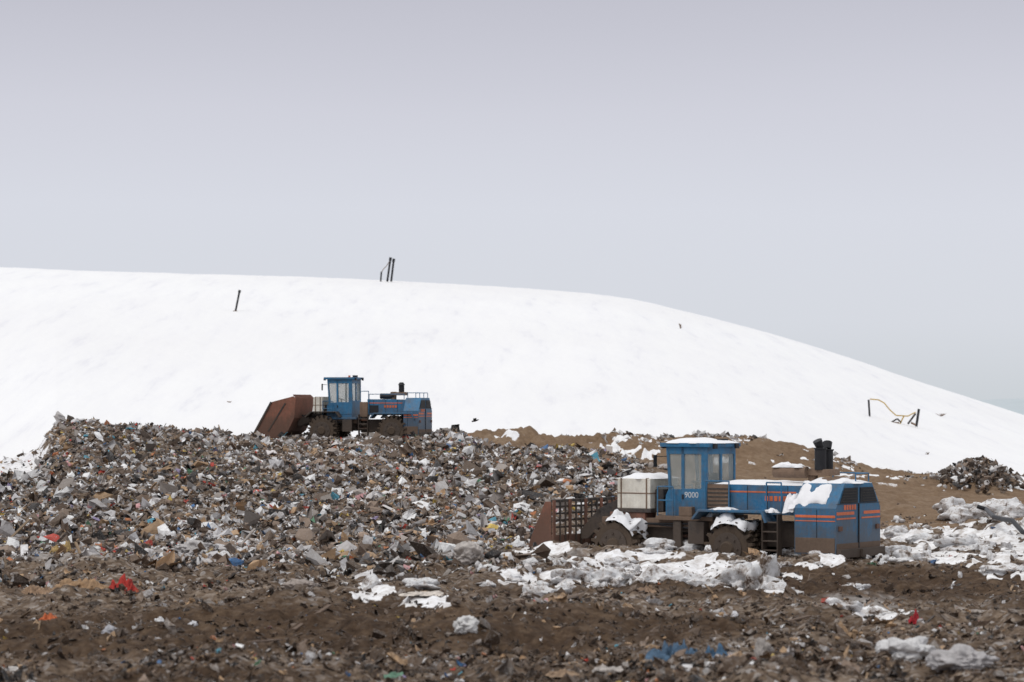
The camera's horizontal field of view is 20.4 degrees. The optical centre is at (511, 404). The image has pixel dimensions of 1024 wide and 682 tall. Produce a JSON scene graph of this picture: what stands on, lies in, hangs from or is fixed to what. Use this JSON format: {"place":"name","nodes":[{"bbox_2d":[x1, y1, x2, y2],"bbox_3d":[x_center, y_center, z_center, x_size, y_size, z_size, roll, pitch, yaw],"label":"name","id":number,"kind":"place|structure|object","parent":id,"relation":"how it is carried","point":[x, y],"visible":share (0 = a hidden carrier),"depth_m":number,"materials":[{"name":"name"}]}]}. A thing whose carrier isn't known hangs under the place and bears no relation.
{"place":"outdoors","nodes":[
{"label":"outdoors","id":0,"kind":"place"},
{"bbox_2d":[0,267,1023,681],"bbox_3d":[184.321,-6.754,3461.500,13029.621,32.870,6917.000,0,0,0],"label":"ground","id":1,"kind":"structure","parent":0,"point":[520,367],"depth_m":248.99,"materials":[{"name":"white snow"}]},
{"bbox_2d":[4,666,18,673],"bbox_3d":[-9.861,5.312,56.361,0.399,0.248,0.369,0,0,-20],"label":"plastic bag","id":2,"kind":"object","parent":1,"relation":"on","point":[12,668],"visible":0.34,"depth_m":56.30,"materials":[{"name":"white plastic"}]},
{"bbox_2d":[21,584,53,594],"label":"cardboard sheet","id":3,"kind":"object","parent":1,"relation":"on","point":[33,589],"visible":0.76,"depth_m":74.81,"materials":[{"name":"cardboard"}]},
{"bbox_2d":[39,613,57,619],"bbox_3d":[-10.432,4.798,64.146,0.589,0.223,0.464,0,0,0],"label":"orange cloth","id":4,"kind":"object","parent":1,"relation":"on","point":[47,617],"visible":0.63,"depth_m":64.01,"materials":[{"name":"fabric"}]},
{"bbox_2d":[49,540,71,552],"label":"cardboard sheet","id":5,"kind":"object","parent":1,"relation":"on","point":[56,547],"visible":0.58,"depth_m":88.38,"materials":[{"name":"cardboard"}]},
{"bbox_2d":[53,578,108,588],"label":"cardboard sheet","id":6,"kind":"object","parent":1,"relation":"on","point":[87,583],"visible":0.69,"depth_m":79.07,"materials":[{"name":"cardboard"}]},
{"bbox_2d":[101,625,116,633],"bbox_3d":[-8.540,4.847,60.306,0.348,0.341,0.281,0,0,0],"label":"plastic bag","id":7,"kind":"object","parent":1,"relation":"on","point":[109,629],"visible":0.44,"depth_m":60.22,"materials":[{"name":"white plastic"}]},
{"bbox_2d":[109,573,136,591],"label":"red cloth","id":8,"kind":"object","parent":1,"relation":"on","point":[128,584],"visible":0.6,"depth_m":77.32,"materials":[{"name":"fabric"}]},
{"bbox_2d":[154,616,163,621],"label":"plastic bag","id":9,"kind":"object","parent":1,"relation":"on","point":[160,619],"visible":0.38,"depth_m":65.38,"materials":[{"name":"white plastic"}]},
{"bbox_2d":[188,620,197,626],"bbox_3d":[-7.215,4.973,64.310,0.209,0.170,0.184,0,0,-41],"label":"plastic bag","id":10,"kind":"object","parent":1,"relation":"on","point":[195,623],"visible":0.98,"depth_m":64.27,"materials":[{"name":"white plastic"}]},
{"bbox_2d":[171,540,215,552],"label":"plastic bag","id":11,"kind":"object","parent":1,"relation":"on","point":[186,546],"visible":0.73,"depth_m":93.17,"materials":[{"name":"white plastic"}]},
{"bbox_2d":[215,544,242,549],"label":"plastic bag","id":12,"kind":"object","parent":1,"relation":"on","point":[216,546],"visible":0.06,"depth_m":96.34,"materials":[{"name":"white plastic"}]},
{"bbox_2d":[235,290,240,310],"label":"gas vent pipe","id":13,"kind":"object","parent":1,"relation":"on","point":[239,291],"visible":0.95,"depth_m":339.51,"materials":[{"name":"black metal"}]},
{"bbox_2d":[246,639,282,643],"bbox_3d":[-5.050,4.838,58.077,0.101,0.041,1.640,0,-3,19],"label":"wooden plank","id":14,"kind":"object","parent":1,"relation":"on","point":[259,641],"visible":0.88,"depth_m":57.94,"materials":[{"name":"brown wood"}]},
{"bbox_2d":[282,578,320,589],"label":"plastic bag","id":15,"kind":"object","parent":1,"relation":"on","point":[291,583],"visible":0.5,"depth_m":73.80,"materials":[{"name":"white plastic"}]},
{"bbox_2d":[292,604,331,630],"bbox_3d":[-4.542,4.838,64.629,0.100,0.040,2.077,0,12,20],"label":"wooden plank","id":16,"kind":"object","parent":1,"relation":"on","point":[323,609],"visible":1,"depth_m":65.00,"materials":[{"name":"brown wood"}]},
{"bbox_2d":[0,411,672,588],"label":"refuse pile","id":17,"kind":"object","parent":1,"relation":"on","point":[48,538],"visible":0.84,"depth_m":120.49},
{"bbox_2d":[253,375,434,438],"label":"landfill compactor","id":18,"kind":"object","parent":1,"relation":"on","point":[327,417],"visible":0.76,"depth_m":172.28,"materials":[{"name":"blue paint"}]},
{"bbox_2d":[380,257,394,281],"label":"gas vent pipe","id":19,"kind":"object","parent":1,"relation":"on","point":[389,265],"visible":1,"depth_m":407.30,"materials":[{"name":"black metal"}]},
{"bbox_2d":[384,672,402,678],"bbox_3d":[-2.050,5.002,52.715,0.757,0.123,0.649,0,0,0],"label":"green tarp","id":20,"kind":"object","parent":1,"relation":"on","point":[393,674],"visible":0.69,"depth_m":52.56,"materials":[{"name":"plastic"}]},
{"bbox_2d":[399,590,443,595],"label":"plastic sheet","id":21,"kind":"object","parent":1,"relation":"on","point":[425,593],"visible":1,"depth_m":69.86,"materials":[{"name":"plastic"}]},
{"bbox_2d":[453,615,479,634],"bbox_3d":[-0.970,4.674,60.022,0.573,0.448,0.490,0,0,0],"label":"plastic bag","id":22,"kind":"object","parent":1,"relation":"on","point":[465,624],"visible":1,"depth_m":59.88,"materials":[{"name":"white plastic"}]},
{"bbox_2d":[453,541,483,564],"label":"plastic bag","id":23,"kind":"object","parent":1,"relation":"on","point":[465,553],"visible":0.99,"depth_m":84.39,"materials":[{"name":"white plastic"}]},
{"bbox_2d":[0,514,1023,681],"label":"scattered refuse","id":24,"kind":"object","parent":1,"relation":"on","point":[724,665],"visible":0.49,"depth_m":58.18,"materials":[{"name":"multicoloured plastic"}]},
{"bbox_2d":[0,533,1023,681],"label":"soil clods","id":25,"kind":"object","parent":1,"relation":"on","point":[491,638],"visible":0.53,"depth_m":60.73,"materials":[{"name":"brown soil"}]},
{"bbox_2d":[545,668,579,676],"bbox_3d":[0.945,5.018,53.255,0.683,0.139,0.601,0,0,0],"label":"cardboard sheet","id":26,"kind":"object","parent":1,"relation":"on","point":[560,673],"visible":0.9,"depth_m":53.21,"materials":[{"name":"cardboard"}]},
{"bbox_2d":[119,496,1023,618],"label":"snow lumps","id":27,"kind":"object","parent":1,"relation":"on","point":[762,574],"visible":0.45,"depth_m":85.41,"materials":[{"name":"white snow"}]},
{"bbox_2d":[592,661,628,672],"bbox_3d":[1.991,5.099,55.356,0.891,0.219,0.802,0,0,0],"label":"plastic sheet","id":28,"kind":"object","parent":1,"relation":"on","point":[602,668],"visible":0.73,"depth_m":55.21,"materials":[{"name":"plastic"}]},
{"bbox_2d":[637,585,658,592],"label":"cardboard sheet","id":29,"kind":"object","parent":1,"relation":"on","point":[646,588],"visible":0.71,"depth_m":77.70,"materials":[{"name":"cardboard"}]},
{"bbox_2d":[645,639,696,660],"bbox_3d":[3.134,4.739,54.946,1.098,0.423,0.872,0,0,0],"label":"blue tarp","id":30,"kind":"object","parent":1,"relation":"on","point":[666,653],"visible":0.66,"depth_m":54.79,"materials":[{"name":"plastic"}]},
{"bbox_2d":[528,437,884,557],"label":"landfill compactor","id":31,"kind":"object","parent":1,"relation":"on","point":[837,515],"visible":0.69,"depth_m":92.55,"materials":[{"name":"blue paint"}]},
{"bbox_2d":[705,643,727,657],"bbox_3d":[4.002,4.894,56.428,0.759,0.344,0.630,0,0,0],"label":"blue tarp","id":32,"kind":"object","parent":1,"relation":"on","point":[720,650],"visible":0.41,"depth_m":56.33,"materials":[{"name":"plastic"}]},
{"bbox_2d":[731,611,738,616],"bbox_3d":[5.029,4.749,64.143,0.172,0.192,0.138,0,0,0],"label":"plastic bag","id":33,"kind":"object","parent":1,"relation":"on","point":[735,614],"visible":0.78,"depth_m":64.11,"materials":[{"name":"white plastic"}]},
{"bbox_2d":[753,637,774,655],"bbox_3d":[4.931,4.932,55.668,0.447,0.743,0.360,0,0,0],"label":"plastic bag","id":34,"kind":"object","parent":1,"relation":"on","point":[762,645],"visible":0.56,"depth_m":55.60,"materials":[{"name":"grey plastic"}]},
{"bbox_2d":[561,428,1012,486],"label":"rubble edge","id":35,"kind":"object","parent":1,"relation":"on","point":[723,434],"visible":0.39,"depth_m":197.10,"materials":[{"name":"brown soil"}]},
{"bbox_2d":[775,615,811,623],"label":"wooden plank","id":36,"kind":"object","parent":1,"relation":"on","point":[800,618],"visible":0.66,"depth_m":65.11,"materials":[{"name":"brown wood"}]},
{"bbox_2d":[868,399,919,426],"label":"gas wellhead","id":37,"kind":"object","parent":1,"relation":"on","point":[917,418],"visible":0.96,"depth_m":288.28,"materials":[{"name":"black metal"}]},
{"bbox_2d":[874,636,936,662],"bbox_3d":[7.585,4.783,54.789,1.181,0.626,1.032,0,0,0],"label":"plastic bag","id":38,"kind":"object","parent":1,"relation":"on","point":[911,650],"visible":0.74,"depth_m":54.51,"materials":[{"name":"white plastic"}]},
{"bbox_2d":[908,608,918,623],"bbox_3d":[9.009,4.734,63.521,0.356,0.357,0.306,0,0,0],"label":"red cloth","id":39,"kind":"object","parent":1,"relation":"on","point":[914,618],"visible":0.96,"depth_m":63.47,"materials":[{"name":"fabric"}]},
{"bbox_2d":[925,644,999,671],"bbox_3d":[8.256,4.707,52.510,1.252,0.592,1.146,0,0,-34],"label":"plastic bag","id":40,"kind":"object","parent":1,"relation":"on","point":[955,657],"visible":0.96,"depth_m":52.18,"materials":[{"name":"white plastic"}]},
{"bbox_2d":[930,455,1023,494],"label":"pile","id":41,"kind":"object","parent":1,"relation":"on","point":[986,470],"visible":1,"depth_m":193.77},
{"bbox_2d":[969,609,986,616],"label":"plastic bag","id":42,"kind":"object","parent":1,"relation":"on","point":[976,612],"visible":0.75,"depth_m":66.96,"materials":[{"name":"beige plastic"}]},
{"bbox_2d":[977,505,1023,534],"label":"black hose","id":43,"kind":"object","parent":1,"relation":"on","point":[992,515],"visible":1,"depth_m":94.56,"materials":[{"name":"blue rubber"}]},
{"bbox_2d":[0,0,1023,399],"label":"sky","id":44,"kind":"structure","parent":0,"point":[845,178],"materials":[{"name":"grey"}]},
{"bbox_2d":[978,398,1023,409],"bbox_3d":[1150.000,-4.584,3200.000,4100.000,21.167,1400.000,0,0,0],"label":"distant hill","id":45,"kind":"structure","parent":0,"point":[1012,404],"depth_m":3096.61,"materials":[{"name":"white snow"}]}
]}

